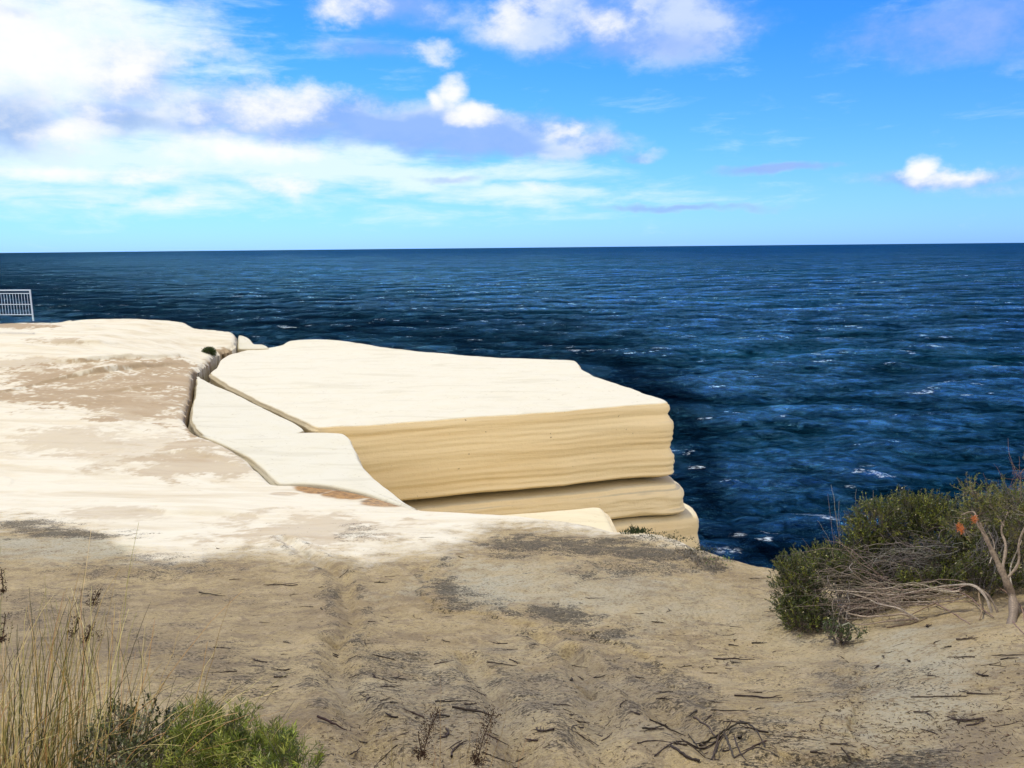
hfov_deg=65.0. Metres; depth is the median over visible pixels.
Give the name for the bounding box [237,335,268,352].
sandstone outcrop
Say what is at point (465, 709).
twig
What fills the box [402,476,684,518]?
sandstone ledge
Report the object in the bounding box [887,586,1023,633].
exposed roots
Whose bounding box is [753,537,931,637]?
heath shrub
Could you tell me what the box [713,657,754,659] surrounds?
twig
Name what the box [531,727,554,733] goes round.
twig
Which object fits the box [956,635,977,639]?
twig
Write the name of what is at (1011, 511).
gnarled shrub
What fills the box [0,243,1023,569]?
water
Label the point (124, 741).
leaved shrub
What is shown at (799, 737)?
twig
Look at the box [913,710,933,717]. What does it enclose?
twig
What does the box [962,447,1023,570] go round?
heath shrub
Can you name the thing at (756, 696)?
twig
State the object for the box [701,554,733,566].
creeping plant
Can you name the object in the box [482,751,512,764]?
twig
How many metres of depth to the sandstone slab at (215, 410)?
19.36 m
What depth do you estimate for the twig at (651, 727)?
2.91 m
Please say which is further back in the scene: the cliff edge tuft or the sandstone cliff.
the sandstone cliff
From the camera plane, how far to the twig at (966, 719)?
2.81 m
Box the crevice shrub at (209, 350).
[201,346,216,356]
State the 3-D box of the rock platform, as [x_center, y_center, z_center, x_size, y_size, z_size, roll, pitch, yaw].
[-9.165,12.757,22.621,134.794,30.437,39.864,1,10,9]
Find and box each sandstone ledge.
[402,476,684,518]
[506,508,616,531]
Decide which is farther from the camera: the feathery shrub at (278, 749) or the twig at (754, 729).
the twig at (754, 729)
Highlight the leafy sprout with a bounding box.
[822,616,868,644]
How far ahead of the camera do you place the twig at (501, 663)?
4.29 m
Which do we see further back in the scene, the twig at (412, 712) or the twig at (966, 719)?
the twig at (412, 712)
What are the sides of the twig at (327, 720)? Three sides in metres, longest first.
0.118 x 0.026 x 0.013 m
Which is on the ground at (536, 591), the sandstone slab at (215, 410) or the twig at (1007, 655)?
the twig at (1007, 655)
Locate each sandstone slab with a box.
[188,377,304,437]
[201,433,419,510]
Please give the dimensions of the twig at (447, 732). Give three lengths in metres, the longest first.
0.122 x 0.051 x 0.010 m
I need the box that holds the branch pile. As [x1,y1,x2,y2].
[637,716,777,761]
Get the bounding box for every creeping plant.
[627,528,721,553]
[669,547,727,569]
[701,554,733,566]
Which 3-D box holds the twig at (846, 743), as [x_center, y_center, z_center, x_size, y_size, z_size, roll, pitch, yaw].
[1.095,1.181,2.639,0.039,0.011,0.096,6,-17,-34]
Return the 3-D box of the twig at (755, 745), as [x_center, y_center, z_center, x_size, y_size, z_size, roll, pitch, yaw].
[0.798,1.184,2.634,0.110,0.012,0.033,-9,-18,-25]
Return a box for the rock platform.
[0,319,723,563]
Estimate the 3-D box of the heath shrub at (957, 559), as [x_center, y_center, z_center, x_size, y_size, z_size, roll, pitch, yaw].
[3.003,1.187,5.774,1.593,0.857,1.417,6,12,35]
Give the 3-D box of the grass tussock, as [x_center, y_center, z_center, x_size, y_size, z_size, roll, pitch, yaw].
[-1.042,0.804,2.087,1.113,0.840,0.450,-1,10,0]
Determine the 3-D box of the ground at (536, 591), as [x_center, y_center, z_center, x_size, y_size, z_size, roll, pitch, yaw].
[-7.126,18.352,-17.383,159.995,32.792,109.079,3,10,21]
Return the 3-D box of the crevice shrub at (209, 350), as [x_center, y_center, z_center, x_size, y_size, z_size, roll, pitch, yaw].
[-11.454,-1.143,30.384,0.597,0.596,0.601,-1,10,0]
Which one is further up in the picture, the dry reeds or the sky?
the sky
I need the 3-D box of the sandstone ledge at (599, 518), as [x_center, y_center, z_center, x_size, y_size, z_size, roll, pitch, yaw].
[-0.003,12.725,15.974,5.600,20.224,5.484,-1,10,0]
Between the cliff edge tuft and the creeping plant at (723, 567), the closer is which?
the creeping plant at (723, 567)
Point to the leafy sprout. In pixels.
(841, 629)
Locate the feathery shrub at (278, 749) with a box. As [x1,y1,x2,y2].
[150,682,330,767]
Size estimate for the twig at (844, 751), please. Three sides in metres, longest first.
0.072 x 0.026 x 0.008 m
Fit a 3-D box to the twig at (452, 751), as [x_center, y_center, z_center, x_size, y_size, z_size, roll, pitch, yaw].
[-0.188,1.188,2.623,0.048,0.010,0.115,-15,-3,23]
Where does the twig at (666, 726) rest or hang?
on the ground at (536, 591)
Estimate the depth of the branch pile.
2.72 m
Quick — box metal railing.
[0,290,33,320]
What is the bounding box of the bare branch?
[830,567,998,624]
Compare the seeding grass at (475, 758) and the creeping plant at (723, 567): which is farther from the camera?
the creeping plant at (723, 567)
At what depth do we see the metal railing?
30.43 m
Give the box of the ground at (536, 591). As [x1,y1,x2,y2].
[0,341,1023,767]
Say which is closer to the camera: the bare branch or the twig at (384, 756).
the twig at (384, 756)
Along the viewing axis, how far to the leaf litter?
2.94 m
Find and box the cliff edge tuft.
[619,524,653,534]
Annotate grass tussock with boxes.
[0,523,310,767]
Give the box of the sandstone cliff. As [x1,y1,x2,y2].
[611,503,699,549]
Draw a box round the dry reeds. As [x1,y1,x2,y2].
[817,486,901,547]
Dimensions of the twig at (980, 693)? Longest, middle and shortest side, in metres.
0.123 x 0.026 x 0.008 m
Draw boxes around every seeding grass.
[364,685,444,767]
[452,704,526,767]
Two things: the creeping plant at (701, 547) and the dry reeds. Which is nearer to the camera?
the dry reeds
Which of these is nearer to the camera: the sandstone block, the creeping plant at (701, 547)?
the creeping plant at (701, 547)
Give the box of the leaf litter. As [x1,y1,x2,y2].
[149,524,1023,767]
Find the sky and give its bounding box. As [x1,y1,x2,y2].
[0,0,1023,252]
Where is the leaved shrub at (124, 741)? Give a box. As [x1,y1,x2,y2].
[69,690,202,767]
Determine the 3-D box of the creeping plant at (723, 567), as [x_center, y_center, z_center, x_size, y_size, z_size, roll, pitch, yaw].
[1.766,1.702,7.836,0.535,0.223,1.103,-1,10,0]
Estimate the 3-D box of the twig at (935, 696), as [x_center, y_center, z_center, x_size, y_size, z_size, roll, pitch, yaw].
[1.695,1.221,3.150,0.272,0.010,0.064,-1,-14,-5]
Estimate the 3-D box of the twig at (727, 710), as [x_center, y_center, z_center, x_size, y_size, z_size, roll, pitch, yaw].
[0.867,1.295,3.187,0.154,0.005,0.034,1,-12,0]
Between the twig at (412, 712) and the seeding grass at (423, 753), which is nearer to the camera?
the seeding grass at (423, 753)
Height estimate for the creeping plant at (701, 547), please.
0.220 m
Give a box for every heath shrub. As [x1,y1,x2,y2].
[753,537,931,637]
[819,484,1023,603]
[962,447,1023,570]
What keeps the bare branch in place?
on the ground at (536, 591)
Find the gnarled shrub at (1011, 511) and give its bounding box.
[934,472,1023,623]
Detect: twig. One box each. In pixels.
[317,715,346,729]
[375,745,396,766]
[402,708,423,717]
[435,699,468,701]
[438,727,452,738]
[450,740,467,757]
[452,706,498,716]
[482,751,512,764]
[487,661,516,665]
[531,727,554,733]
[642,726,661,728]
[659,722,685,735]
[711,709,748,711]
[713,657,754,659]
[734,694,782,697]
[740,724,768,732]
[741,740,766,751]
[784,736,817,740]
[830,741,855,746]
[841,747,852,763]
[910,694,968,697]
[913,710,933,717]
[948,715,983,722]
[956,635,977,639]
[966,692,996,694]
[991,654,1023,655]
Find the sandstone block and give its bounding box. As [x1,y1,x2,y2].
[209,339,674,500]
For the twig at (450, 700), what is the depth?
3.28 m

